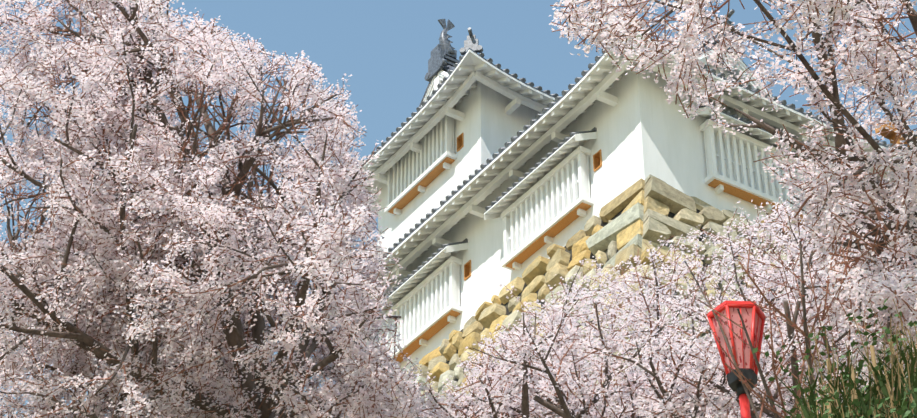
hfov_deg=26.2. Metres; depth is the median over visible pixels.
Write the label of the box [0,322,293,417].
cherry tree
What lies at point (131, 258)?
cherry tree left trunk and limbs
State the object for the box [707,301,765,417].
festival lantern frame and pole
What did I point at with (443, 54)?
castle turret roof tiles
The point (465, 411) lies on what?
cherry tree
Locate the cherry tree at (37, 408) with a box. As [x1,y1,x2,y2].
[0,336,106,417]
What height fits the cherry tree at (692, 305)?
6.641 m
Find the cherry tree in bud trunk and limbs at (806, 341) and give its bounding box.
[684,231,898,417]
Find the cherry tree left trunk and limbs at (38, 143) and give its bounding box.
[0,10,403,417]
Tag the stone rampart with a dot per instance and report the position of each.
(630, 220)
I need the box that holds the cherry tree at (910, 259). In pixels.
[870,257,916,322]
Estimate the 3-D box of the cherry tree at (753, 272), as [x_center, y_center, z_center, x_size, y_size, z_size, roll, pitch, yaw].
[6.242,2.798,23.863,7.179,7.172,6.990,-22,-40,28]
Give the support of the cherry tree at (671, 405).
on the terrain
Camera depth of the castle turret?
50.55 m
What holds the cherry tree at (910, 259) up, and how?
attached to the cherry tree near right trunk and limbs at (838, 181)
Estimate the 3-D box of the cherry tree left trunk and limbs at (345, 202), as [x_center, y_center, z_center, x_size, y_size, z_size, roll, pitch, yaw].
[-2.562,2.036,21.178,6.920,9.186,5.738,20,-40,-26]
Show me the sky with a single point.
(386, 46)
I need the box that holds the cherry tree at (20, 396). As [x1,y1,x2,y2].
[0,355,51,417]
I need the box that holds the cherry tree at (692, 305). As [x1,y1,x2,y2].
[606,171,910,417]
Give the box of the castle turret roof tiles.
[303,2,916,322]
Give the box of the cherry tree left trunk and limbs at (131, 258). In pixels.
[0,0,421,417]
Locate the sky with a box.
[0,0,916,417]
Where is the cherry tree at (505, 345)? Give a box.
[384,228,853,417]
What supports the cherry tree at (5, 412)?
on the terrain
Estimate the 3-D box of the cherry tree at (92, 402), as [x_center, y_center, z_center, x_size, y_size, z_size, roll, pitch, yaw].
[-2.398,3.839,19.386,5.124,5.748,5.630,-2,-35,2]
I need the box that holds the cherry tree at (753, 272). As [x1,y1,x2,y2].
[729,179,898,383]
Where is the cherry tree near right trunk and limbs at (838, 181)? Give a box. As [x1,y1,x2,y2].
[549,0,916,400]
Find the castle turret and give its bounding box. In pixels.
[327,31,916,371]
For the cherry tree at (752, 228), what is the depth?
24.04 m
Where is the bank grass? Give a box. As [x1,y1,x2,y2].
[752,283,916,417]
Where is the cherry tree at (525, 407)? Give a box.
[285,248,844,417]
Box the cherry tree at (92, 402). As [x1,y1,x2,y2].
[41,308,465,417]
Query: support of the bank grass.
on the terrain
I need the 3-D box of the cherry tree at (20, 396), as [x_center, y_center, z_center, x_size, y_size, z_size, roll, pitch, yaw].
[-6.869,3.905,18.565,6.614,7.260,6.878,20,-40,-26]
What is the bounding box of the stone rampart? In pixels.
[380,174,842,417]
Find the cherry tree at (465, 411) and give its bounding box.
[270,294,607,417]
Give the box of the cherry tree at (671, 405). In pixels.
[465,196,909,417]
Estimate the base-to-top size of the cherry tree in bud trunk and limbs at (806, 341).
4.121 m
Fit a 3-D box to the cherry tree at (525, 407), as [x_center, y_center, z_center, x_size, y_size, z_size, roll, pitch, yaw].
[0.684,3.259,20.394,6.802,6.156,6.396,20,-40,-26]
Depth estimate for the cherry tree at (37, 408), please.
20.00 m
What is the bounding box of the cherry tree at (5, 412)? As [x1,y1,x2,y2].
[0,307,155,417]
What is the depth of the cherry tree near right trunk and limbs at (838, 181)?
12.28 m
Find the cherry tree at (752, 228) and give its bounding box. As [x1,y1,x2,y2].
[590,188,883,417]
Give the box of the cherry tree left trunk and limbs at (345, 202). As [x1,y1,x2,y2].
[0,0,431,417]
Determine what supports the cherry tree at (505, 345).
on the terrain
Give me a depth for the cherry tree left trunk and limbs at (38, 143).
20.48 m

